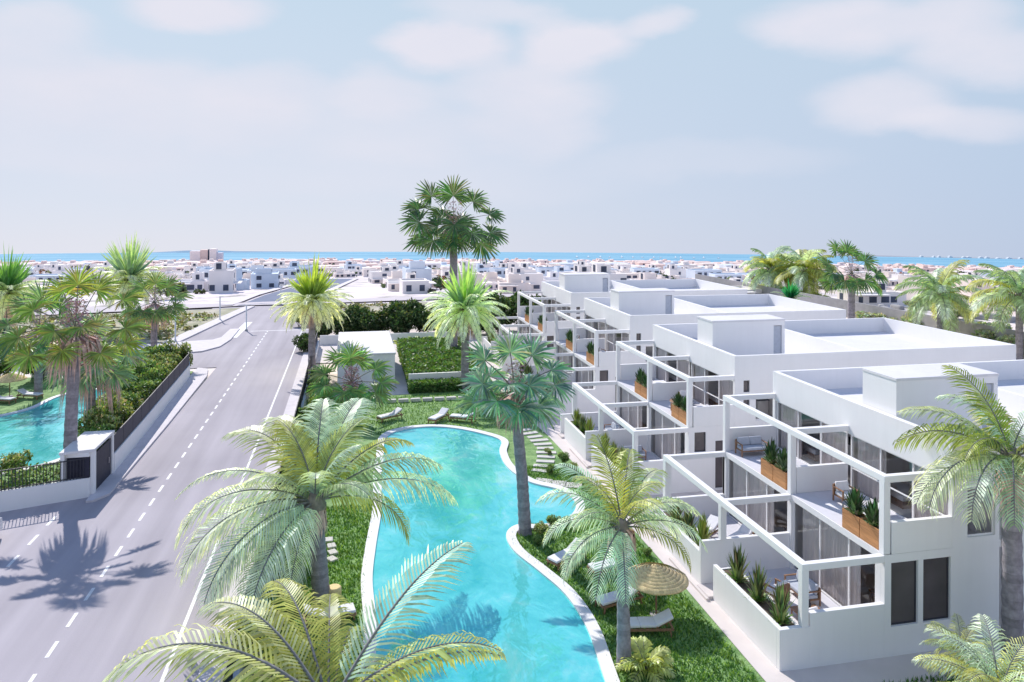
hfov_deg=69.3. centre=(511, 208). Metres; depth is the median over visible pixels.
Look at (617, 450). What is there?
agave plant
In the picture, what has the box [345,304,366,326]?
hedge tree
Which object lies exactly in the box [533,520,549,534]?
shrub
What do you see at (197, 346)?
pavement
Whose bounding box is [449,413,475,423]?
sun lounger
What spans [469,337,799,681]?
garden path
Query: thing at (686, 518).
agave plant
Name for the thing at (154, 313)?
fan palm
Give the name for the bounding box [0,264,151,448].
fan palm
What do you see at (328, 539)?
stepping stone
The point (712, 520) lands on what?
sun lounger
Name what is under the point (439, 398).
edging stone
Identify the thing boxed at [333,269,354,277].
town house
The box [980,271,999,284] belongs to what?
town house
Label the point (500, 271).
town house
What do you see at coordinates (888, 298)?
town house
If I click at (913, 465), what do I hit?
sliding window
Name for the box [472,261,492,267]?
town house
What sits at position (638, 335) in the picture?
window
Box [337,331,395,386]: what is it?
pool house
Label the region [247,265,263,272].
town house
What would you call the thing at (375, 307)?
dry verge
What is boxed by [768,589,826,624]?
rug
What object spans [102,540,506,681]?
feather palm
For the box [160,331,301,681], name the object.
edge line
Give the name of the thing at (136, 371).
shrub
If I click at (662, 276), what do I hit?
town house
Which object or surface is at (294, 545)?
shrub
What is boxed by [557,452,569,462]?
shrub
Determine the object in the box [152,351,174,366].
shrub
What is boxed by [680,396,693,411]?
potted plant
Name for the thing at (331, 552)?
stepping stone
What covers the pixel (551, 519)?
shrub
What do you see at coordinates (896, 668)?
garden path
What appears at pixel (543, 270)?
town house
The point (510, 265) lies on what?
town house
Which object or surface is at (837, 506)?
rug
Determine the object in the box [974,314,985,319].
boulder
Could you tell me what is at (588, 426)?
agave plant
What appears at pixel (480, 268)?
town house
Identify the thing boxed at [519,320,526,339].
sliding window
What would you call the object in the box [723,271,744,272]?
town house
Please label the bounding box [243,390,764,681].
lawn
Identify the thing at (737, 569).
agave plant
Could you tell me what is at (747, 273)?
town house
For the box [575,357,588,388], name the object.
sliding window
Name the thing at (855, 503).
potted plant
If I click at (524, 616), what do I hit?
pool water
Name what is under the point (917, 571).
villa block
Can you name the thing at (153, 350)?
shrub
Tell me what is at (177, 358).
shrub
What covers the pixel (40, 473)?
hedge
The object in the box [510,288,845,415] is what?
villa block
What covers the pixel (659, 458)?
sliding window
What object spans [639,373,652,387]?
potted plant
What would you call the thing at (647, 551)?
shrub
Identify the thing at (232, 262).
town house
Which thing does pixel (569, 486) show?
stepping stone
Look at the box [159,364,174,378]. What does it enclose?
shrub
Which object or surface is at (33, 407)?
pool coping
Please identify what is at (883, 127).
sky
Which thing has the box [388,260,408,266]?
town house
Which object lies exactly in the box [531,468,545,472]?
stepping stone
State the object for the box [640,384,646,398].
planter box
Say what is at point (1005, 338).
scrub bush
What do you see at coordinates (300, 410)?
shrub
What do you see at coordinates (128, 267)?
date palm
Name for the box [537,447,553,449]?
stepping stone
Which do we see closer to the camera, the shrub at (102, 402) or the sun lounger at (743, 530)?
the sun lounger at (743, 530)
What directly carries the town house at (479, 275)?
on the ground at (361, 287)
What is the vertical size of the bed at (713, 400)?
0.550 m
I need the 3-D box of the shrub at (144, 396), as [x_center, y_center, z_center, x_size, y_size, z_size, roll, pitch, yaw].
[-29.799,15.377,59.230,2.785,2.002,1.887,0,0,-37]
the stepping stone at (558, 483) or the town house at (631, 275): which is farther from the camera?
the town house at (631, 275)
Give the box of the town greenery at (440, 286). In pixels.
[17,260,1012,294]
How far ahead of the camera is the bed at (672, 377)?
54.30 m
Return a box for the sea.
[0,252,1023,267]
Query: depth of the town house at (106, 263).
321.40 m
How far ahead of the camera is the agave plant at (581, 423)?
50.51 m
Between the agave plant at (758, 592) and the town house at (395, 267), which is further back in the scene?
the town house at (395, 267)
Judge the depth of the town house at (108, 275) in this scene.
162.88 m
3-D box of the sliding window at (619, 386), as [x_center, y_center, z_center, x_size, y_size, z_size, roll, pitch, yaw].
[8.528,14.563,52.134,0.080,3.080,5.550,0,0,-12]
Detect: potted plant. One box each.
[565,329,572,340]
[569,333,578,342]
[586,341,593,353]
[590,344,599,355]
[635,367,646,383]
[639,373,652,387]
[670,391,684,406]
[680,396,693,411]
[760,438,779,463]
[773,447,787,471]
[843,487,866,515]
[861,496,878,526]
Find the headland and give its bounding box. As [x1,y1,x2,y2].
[819,255,1017,258]
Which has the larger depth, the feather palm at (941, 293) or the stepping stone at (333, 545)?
the feather palm at (941, 293)
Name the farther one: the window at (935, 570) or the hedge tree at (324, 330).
the hedge tree at (324, 330)
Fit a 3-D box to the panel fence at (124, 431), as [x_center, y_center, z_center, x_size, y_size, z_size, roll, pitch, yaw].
[-30.823,14.536,62.449,12.129,1.120,33.674,0,0,-40]
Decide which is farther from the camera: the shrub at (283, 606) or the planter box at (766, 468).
the planter box at (766, 468)
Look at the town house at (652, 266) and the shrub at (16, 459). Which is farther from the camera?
the town house at (652, 266)
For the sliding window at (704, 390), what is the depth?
47.78 m
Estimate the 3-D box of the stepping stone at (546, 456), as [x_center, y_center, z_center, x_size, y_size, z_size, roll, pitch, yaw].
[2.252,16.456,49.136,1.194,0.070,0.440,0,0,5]
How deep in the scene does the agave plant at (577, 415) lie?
51.88 m
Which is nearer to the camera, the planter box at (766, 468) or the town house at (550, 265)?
the planter box at (766, 468)
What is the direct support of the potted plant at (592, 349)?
on the planter box at (591, 359)
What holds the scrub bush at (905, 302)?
on the ground at (361, 287)
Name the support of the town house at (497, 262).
on the ground at (361, 287)
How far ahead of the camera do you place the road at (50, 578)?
36.45 m
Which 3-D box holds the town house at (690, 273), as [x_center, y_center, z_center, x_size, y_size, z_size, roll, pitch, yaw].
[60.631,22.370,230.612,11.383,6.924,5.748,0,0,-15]
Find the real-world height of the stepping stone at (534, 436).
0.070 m
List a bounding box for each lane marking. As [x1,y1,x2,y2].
[6,516,56,566]
[28,331,267,681]
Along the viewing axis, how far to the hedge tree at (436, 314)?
96.72 m
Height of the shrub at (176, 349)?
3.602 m
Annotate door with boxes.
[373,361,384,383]
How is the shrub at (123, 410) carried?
on the lawn at (24, 402)
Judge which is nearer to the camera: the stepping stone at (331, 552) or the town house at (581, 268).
the stepping stone at (331, 552)
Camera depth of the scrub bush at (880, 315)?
106.50 m
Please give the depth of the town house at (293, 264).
237.07 m
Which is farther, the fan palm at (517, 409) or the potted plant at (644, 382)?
the potted plant at (644, 382)
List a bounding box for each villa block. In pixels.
[482,272,746,370]
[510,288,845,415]
[558,314,1015,496]
[646,359,1023,670]
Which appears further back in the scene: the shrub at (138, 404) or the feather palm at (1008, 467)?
the shrub at (138, 404)
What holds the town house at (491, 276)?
on the ground at (361, 287)
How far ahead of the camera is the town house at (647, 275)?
175.30 m
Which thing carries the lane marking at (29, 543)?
on the road at (50, 578)
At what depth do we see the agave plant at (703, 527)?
33.28 m
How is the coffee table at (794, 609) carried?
on the rug at (794, 597)
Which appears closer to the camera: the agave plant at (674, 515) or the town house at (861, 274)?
the agave plant at (674, 515)
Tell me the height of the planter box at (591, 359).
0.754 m
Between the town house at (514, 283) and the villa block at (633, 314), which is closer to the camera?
the villa block at (633, 314)
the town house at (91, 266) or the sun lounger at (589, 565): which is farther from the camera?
the town house at (91, 266)
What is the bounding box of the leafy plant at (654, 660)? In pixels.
[614,636,675,681]
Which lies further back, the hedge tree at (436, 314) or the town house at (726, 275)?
the town house at (726, 275)
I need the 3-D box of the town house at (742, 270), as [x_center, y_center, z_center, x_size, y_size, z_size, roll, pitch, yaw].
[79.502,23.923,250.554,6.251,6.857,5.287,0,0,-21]
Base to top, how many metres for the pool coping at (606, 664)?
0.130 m
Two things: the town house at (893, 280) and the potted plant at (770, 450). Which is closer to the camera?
the potted plant at (770, 450)
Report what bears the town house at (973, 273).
on the ground at (361, 287)
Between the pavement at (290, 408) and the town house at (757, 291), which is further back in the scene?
the town house at (757, 291)
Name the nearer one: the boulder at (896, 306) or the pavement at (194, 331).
the pavement at (194, 331)
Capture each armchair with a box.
[679,391,685,396]
[764,578,789,599]
[832,481,857,500]
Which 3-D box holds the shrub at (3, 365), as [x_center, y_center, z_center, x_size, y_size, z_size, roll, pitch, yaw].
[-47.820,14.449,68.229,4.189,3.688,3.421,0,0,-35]
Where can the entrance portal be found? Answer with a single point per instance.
(87, 445)
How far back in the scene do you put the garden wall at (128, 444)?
54.73 m
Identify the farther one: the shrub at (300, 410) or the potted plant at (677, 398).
the shrub at (300, 410)
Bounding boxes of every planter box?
[569,341,572,350]
[586,351,589,362]
[590,354,593,364]
[635,381,640,394]
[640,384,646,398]
[671,403,681,419]
[679,408,685,424]
[761,458,776,480]
[773,465,787,489]
[842,507,865,537]
[860,518,878,549]
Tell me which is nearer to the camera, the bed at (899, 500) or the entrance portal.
the bed at (899, 500)
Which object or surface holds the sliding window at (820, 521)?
in the villa block at (917, 571)
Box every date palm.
[0,243,50,335]
[85,232,167,319]
[270,255,354,367]
[422,258,512,390]
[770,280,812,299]
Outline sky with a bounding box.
[0,0,1023,258]
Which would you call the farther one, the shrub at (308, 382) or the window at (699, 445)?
the shrub at (308, 382)
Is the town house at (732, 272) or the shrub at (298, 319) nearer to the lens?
the shrub at (298, 319)
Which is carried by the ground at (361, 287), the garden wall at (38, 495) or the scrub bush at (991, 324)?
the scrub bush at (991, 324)
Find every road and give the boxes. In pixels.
[0,305,308,681]
[34,293,540,314]
[237,279,350,305]
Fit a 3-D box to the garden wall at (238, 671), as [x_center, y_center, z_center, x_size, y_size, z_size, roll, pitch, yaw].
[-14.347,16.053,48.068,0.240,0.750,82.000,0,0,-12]
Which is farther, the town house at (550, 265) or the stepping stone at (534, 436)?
the town house at (550, 265)
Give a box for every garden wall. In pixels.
[0,477,89,511]
[31,361,189,471]
[232,340,318,679]
[320,331,471,344]
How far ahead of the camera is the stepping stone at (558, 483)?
44.44 m
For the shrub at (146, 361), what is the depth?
67.24 m
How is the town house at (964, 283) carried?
on the ground at (361, 287)
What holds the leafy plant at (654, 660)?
on the lawn at (530, 451)
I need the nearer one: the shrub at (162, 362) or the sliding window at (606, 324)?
the sliding window at (606, 324)
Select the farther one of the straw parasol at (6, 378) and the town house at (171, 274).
the town house at (171, 274)
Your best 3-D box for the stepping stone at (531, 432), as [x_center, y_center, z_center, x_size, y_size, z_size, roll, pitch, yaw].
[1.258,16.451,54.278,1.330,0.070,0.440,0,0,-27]
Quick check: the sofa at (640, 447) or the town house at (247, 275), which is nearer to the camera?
the sofa at (640, 447)
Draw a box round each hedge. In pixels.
[0,460,59,490]
[396,336,487,383]
[407,376,470,393]
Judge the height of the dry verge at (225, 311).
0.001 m
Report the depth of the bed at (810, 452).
37.96 m
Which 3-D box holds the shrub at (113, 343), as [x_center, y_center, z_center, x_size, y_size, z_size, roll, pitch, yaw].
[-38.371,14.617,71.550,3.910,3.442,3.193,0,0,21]
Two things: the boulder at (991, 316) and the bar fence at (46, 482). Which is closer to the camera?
the bar fence at (46, 482)
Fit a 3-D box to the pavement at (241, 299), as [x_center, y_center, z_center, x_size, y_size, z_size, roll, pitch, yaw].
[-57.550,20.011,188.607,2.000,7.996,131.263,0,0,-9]
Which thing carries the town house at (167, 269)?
on the ground at (361, 287)
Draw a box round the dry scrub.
[0,300,429,340]
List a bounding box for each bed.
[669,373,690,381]
[709,393,717,404]
[802,439,819,460]
[890,482,911,508]
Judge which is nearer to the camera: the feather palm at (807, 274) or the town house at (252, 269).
the feather palm at (807, 274)
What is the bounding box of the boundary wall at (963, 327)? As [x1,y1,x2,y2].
[695,274,1023,354]
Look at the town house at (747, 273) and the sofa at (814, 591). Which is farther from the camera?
the town house at (747, 273)
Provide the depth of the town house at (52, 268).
287.74 m
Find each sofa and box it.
[604,422,620,429]
[620,445,646,460]
[735,436,767,456]
[784,570,820,605]
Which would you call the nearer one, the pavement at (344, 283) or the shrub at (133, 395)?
the shrub at (133, 395)
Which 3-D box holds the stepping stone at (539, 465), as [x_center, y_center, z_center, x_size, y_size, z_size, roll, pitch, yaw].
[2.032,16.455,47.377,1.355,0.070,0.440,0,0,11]
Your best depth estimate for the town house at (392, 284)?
166.91 m
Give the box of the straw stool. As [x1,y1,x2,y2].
[329,584,341,599]
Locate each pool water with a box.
[0,390,104,465]
[373,427,604,681]
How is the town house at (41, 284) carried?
on the ground at (361, 287)
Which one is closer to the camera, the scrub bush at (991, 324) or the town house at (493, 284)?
the scrub bush at (991, 324)
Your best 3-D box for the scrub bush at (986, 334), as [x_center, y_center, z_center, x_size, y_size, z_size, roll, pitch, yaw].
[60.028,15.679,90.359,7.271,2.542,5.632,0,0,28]
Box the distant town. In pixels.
[0,257,1023,275]
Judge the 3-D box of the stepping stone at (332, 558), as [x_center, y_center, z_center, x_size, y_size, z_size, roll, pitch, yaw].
[-8.413,16.378,34.621,0.480,0.120,0.400,0,0,43]
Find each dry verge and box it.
[0,308,239,343]
[297,302,435,327]
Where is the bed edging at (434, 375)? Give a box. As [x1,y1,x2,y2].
[409,371,488,383]
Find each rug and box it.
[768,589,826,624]
[825,502,866,514]
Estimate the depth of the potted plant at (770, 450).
35.08 m
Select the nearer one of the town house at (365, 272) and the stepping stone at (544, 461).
the stepping stone at (544, 461)
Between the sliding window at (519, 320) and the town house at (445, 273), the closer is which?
the sliding window at (519, 320)
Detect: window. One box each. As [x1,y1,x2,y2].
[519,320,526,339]
[547,336,553,346]
[556,301,568,320]
[557,345,568,366]
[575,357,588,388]
[585,315,605,349]
[600,370,607,380]
[606,324,627,350]
[619,386,638,428]
[636,333,640,340]
[650,407,675,459]
[655,346,689,381]
[691,362,732,405]
[694,432,704,451]
[715,440,722,487]
[728,458,767,534]
[744,380,748,391]
[777,401,847,464]
[793,502,850,606]
[851,435,944,518]
[891,560,915,624]
[923,557,948,620]
[967,485,992,535]
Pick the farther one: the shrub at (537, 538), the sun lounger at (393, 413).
the sun lounger at (393, 413)
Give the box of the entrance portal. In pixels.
[59,430,114,496]
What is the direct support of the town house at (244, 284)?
on the ground at (361, 287)
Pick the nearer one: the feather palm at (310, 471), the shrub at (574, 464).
the feather palm at (310, 471)
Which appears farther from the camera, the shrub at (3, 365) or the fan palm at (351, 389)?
the shrub at (3, 365)
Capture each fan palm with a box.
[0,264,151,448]
[0,279,90,395]
[33,309,148,420]
[116,271,194,346]
[305,342,398,420]
[398,174,509,346]
[450,328,575,536]
[815,238,888,318]
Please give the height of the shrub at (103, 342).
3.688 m
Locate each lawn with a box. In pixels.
[0,371,192,489]
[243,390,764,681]
[396,345,498,393]
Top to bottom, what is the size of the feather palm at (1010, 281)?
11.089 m
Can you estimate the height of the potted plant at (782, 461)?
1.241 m
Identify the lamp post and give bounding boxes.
[219,296,223,318]
[245,304,249,330]
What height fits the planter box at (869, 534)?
0.754 m
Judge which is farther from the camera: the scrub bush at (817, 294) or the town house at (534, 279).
the town house at (534, 279)
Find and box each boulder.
[890,304,904,309]
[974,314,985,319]
[987,313,1002,319]
[1005,316,1015,322]
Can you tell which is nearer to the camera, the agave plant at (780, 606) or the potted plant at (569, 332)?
the agave plant at (780, 606)
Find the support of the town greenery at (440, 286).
on the ground at (361, 287)
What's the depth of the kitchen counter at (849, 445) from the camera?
37.51 m
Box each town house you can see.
[19,283,56,292]
[22,277,41,283]
[27,274,70,283]
[33,264,50,271]
[49,264,56,272]
[52,265,74,273]
[72,264,100,282]
[96,265,147,293]
[97,262,109,266]
[154,273,182,285]
[161,267,173,272]
[162,272,208,292]
[176,270,189,275]
[178,275,190,277]
[184,262,203,270]
[196,266,210,271]
[199,267,249,289]
[209,262,242,292]
[227,264,250,276]
[229,260,238,266]
[242,273,250,284]
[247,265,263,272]
[251,268,278,288]
[264,262,287,268]
[269,261,289,266]
[272,268,299,282]
[279,274,295,285]
[287,261,312,278]
[307,263,325,274]
[321,266,331,273]
[328,267,348,276]
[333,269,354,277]
[344,261,361,269]
[347,269,361,275]
[363,268,377,276]
[368,266,399,283]
[386,272,429,290]
[387,271,401,278]
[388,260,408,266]
[390,265,401,269]
[399,278,436,293]
[402,261,431,288]
[432,270,449,278]
[457,272,481,288]
[458,261,475,271]
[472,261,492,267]
[474,264,490,272]
[482,272,504,280]
[482,281,496,289]
[489,267,506,277]
[491,263,506,267]
[493,260,502,266]
[497,274,530,293]
[505,262,544,280]
[508,267,542,290]
[519,263,534,268]
[535,267,553,275]
[543,271,557,276]
[543,277,558,280]
[546,264,560,266]
[552,266,572,276]
[559,265,591,272]
[564,265,572,269]
[574,263,626,279]
[577,261,590,266]
[621,272,638,278]
[630,268,660,274]
[633,272,666,279]
[642,264,660,268]
[657,274,670,278]
[663,262,680,268]
[665,264,685,277]
[686,268,721,277]
[709,273,742,281]
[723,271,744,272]
[729,265,743,270]
[729,277,749,282]
[733,286,761,293]
[735,269,755,272]
[738,272,764,283]
[837,281,906,305]
[847,277,895,289]
[853,273,865,277]
[867,272,887,285]
[882,271,895,277]
[888,274,902,285]
[896,275,939,300]
[953,277,993,298]
[967,272,996,290]
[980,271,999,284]
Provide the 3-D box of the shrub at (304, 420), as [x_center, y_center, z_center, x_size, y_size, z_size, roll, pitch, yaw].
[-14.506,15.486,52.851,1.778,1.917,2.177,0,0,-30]
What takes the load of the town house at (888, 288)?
on the ground at (361, 287)
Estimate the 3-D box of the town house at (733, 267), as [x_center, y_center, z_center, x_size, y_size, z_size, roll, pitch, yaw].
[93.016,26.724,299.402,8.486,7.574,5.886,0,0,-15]
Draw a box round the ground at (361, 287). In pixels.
[1,275,1023,681]
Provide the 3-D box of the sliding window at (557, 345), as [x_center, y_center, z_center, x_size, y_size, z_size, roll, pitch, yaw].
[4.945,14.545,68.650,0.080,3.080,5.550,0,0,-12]
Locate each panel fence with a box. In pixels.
[114,350,188,451]
[221,332,317,681]
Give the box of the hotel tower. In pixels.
[190,248,223,260]
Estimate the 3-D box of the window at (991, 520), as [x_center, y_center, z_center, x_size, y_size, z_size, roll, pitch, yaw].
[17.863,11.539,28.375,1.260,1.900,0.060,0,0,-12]
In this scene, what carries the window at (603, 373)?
in the villa block at (633, 314)
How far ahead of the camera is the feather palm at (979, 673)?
22.71 m
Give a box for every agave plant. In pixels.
[526,365,533,373]
[571,409,581,425]
[577,414,589,431]
[584,417,594,433]
[599,431,609,452]
[604,442,619,461]
[616,445,630,469]
[668,496,682,522]
[680,509,699,534]
[692,514,713,544]
[725,544,750,582]
[745,561,771,602]
[766,582,793,624]
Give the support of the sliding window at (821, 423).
in the villa block at (917, 571)
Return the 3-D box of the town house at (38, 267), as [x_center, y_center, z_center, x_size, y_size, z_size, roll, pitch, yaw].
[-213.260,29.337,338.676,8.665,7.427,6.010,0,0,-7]
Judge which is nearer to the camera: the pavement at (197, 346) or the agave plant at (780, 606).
the agave plant at (780, 606)
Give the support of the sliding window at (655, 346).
in the villa block at (721, 355)
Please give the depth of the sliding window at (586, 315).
68.33 m
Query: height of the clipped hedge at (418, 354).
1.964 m
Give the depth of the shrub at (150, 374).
61.95 m
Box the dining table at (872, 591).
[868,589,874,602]
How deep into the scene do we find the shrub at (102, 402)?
54.25 m
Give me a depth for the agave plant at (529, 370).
65.69 m
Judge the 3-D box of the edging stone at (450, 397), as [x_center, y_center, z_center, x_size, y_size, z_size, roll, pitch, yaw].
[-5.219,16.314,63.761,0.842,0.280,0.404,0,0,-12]
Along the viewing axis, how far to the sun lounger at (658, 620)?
28.61 m
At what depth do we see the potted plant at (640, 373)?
50.94 m
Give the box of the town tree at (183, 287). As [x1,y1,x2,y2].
[155,279,188,297]
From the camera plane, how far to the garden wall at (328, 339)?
91.10 m
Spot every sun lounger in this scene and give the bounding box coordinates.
[0,395,16,404]
[16,388,43,399]
[303,603,356,629]
[376,407,402,421]
[427,407,449,423]
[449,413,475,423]
[546,538,585,571]
[587,554,632,578]
[594,585,643,613]
[630,608,673,637]
[696,515,717,536]
[727,524,754,536]
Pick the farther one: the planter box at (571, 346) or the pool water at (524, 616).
the planter box at (571, 346)
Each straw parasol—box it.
[0,373,26,396]
[628,562,688,615]
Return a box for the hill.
[149,250,291,252]
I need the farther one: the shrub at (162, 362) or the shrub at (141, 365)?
the shrub at (162, 362)
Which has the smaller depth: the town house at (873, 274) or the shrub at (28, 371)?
the shrub at (28, 371)
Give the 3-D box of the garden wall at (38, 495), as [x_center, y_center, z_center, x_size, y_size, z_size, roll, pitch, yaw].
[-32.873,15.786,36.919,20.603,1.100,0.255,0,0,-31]
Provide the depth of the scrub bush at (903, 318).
101.61 m
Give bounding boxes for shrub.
[0,351,14,375]
[0,449,33,476]
[17,359,53,377]
[77,408,122,432]
[78,422,115,448]
[81,340,107,359]
[82,393,128,417]
[86,397,134,428]
[94,341,122,358]
[100,403,134,417]
[101,378,137,392]
[115,390,141,409]
[126,354,156,367]
[126,388,152,401]
[127,366,139,390]
[128,360,157,373]
[128,397,144,410]
[132,367,159,386]
[132,378,161,393]
[140,362,170,381]
[141,345,165,358]
[145,352,167,361]
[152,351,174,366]
[156,360,177,370]
[159,339,192,365]
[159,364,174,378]
[167,352,181,364]
[238,613,285,663]
[248,662,284,681]
[263,594,300,626]
[266,556,303,590]
[271,528,309,559]
[276,463,297,487]
[291,486,313,502]
[295,412,319,434]
[296,317,303,326]
[297,404,321,425]
[305,382,319,394]
[306,375,328,385]
[308,396,324,411]
[532,534,541,543]
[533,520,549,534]
[543,447,551,454]
[546,464,555,473]
[546,514,556,525]
[556,515,571,526]
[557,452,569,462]
[568,462,577,474]
[642,547,652,555]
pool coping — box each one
[0,388,96,475]
[360,424,619,681]
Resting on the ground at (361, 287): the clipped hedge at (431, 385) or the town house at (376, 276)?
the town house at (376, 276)
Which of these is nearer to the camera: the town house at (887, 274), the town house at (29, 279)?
the town house at (29, 279)
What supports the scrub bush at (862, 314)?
on the ground at (361, 287)
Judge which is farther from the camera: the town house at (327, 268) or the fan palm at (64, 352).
the town house at (327, 268)
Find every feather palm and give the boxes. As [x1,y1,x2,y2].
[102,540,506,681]
[173,398,458,625]
[535,434,707,670]
[739,246,799,291]
[771,247,838,294]
[893,365,1023,678]
[894,259,988,331]
[911,614,1023,681]
[919,613,1000,681]
[965,263,1023,359]
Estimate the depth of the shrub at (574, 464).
45.97 m
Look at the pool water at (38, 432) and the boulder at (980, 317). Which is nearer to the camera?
the pool water at (38, 432)
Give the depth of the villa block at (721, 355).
47.93 m
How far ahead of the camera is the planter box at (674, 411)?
45.07 m
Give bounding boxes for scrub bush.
[798,289,830,297]
[855,311,877,317]
[875,313,896,319]
[898,314,923,324]
[902,297,927,305]
[931,303,978,319]
[971,328,996,340]
[974,321,1011,328]
[995,334,1023,348]
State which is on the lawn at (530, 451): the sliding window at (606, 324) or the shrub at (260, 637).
the shrub at (260, 637)
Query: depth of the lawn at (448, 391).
66.63 m
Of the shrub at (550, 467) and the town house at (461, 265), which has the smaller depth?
the shrub at (550, 467)
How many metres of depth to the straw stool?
31.26 m
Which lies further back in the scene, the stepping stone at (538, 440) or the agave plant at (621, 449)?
the stepping stone at (538, 440)
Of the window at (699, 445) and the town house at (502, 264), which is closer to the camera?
the window at (699, 445)
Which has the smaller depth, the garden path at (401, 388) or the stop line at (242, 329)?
the garden path at (401, 388)
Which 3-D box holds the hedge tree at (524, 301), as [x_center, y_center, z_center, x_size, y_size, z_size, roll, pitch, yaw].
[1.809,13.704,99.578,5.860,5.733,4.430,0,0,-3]
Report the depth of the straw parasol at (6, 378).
63.67 m
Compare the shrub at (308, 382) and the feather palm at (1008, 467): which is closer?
the feather palm at (1008, 467)
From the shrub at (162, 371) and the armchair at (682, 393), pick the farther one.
the shrub at (162, 371)
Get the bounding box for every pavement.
[86,368,207,502]
[123,328,239,352]
[162,306,254,342]
[196,350,307,681]
[221,283,297,304]
[327,278,358,290]
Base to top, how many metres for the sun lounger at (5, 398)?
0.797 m
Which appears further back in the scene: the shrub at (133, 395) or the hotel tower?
the hotel tower
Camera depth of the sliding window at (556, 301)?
80.41 m
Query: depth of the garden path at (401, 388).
78.26 m
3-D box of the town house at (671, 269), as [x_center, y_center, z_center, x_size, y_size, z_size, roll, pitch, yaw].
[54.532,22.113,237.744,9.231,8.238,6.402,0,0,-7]
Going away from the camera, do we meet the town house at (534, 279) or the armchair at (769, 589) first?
the armchair at (769, 589)
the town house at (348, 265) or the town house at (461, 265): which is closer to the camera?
the town house at (461, 265)
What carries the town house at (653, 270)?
on the ground at (361, 287)
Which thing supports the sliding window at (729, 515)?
in the villa block at (917, 571)
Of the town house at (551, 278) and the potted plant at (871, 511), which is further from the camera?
the town house at (551, 278)
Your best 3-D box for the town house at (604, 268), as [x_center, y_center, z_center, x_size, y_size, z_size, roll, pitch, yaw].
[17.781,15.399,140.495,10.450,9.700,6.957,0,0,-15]
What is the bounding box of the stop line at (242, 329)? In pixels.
[233,322,308,337]
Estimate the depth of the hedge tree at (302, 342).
84.56 m
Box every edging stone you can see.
[398,398,408,402]
[410,397,420,401]
[422,397,432,401]
[434,396,444,400]
[446,396,455,399]
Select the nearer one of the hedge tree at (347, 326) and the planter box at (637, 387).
the planter box at (637, 387)
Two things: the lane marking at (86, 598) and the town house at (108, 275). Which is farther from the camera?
the town house at (108, 275)
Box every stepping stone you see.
[325,537,332,542]
[327,542,336,549]
[327,549,337,555]
[327,555,337,562]
[523,431,537,434]
[527,435,542,438]
[530,438,548,441]
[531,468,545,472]
[533,442,551,445]
[533,464,547,467]
[536,451,555,453]
[536,459,554,462]
[536,478,552,482]
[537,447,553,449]
[537,455,554,458]
[550,480,566,486]
[565,482,581,488]
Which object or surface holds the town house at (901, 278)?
on the ground at (361, 287)
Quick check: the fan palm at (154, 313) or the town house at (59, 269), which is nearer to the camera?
the fan palm at (154, 313)
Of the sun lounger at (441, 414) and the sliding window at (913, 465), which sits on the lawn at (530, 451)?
the sun lounger at (441, 414)
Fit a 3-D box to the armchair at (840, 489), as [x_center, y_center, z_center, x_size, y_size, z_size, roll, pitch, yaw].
[14.487,12.356,32.223,0.770,0.846,0.730,0,0,-12]
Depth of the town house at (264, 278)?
181.14 m
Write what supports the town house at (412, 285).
on the ground at (361, 287)
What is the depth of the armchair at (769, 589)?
30.39 m
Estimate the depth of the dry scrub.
103.79 m
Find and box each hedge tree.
[291,333,308,351]
[315,320,332,337]
[324,310,362,334]
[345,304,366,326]
[349,306,389,331]
[377,300,411,332]
[389,297,425,332]
[408,306,438,331]
[430,299,446,330]
[478,314,503,335]
[484,289,513,331]
[505,290,540,323]
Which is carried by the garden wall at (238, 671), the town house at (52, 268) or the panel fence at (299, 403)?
the panel fence at (299, 403)
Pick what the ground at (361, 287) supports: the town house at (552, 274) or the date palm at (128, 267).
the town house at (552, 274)
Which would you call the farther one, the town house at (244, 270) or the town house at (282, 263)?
the town house at (282, 263)
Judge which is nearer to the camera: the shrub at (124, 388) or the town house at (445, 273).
the shrub at (124, 388)
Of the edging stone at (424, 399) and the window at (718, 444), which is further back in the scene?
the edging stone at (424, 399)
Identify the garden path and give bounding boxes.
[316,342,409,394]
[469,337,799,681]
[473,322,1000,681]
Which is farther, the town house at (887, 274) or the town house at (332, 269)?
the town house at (332, 269)
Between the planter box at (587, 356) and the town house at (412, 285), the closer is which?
the planter box at (587, 356)
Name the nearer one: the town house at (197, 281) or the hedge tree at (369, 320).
the hedge tree at (369, 320)
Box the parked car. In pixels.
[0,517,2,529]
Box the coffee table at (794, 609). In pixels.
[790,604,819,614]
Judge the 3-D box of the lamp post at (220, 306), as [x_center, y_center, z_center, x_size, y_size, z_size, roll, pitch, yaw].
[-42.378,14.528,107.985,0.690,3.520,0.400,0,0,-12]
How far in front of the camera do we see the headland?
1248.66 m
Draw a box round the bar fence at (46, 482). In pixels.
[0,457,89,490]
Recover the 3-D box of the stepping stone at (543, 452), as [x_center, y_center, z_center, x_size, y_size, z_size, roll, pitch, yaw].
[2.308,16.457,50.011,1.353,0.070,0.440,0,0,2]

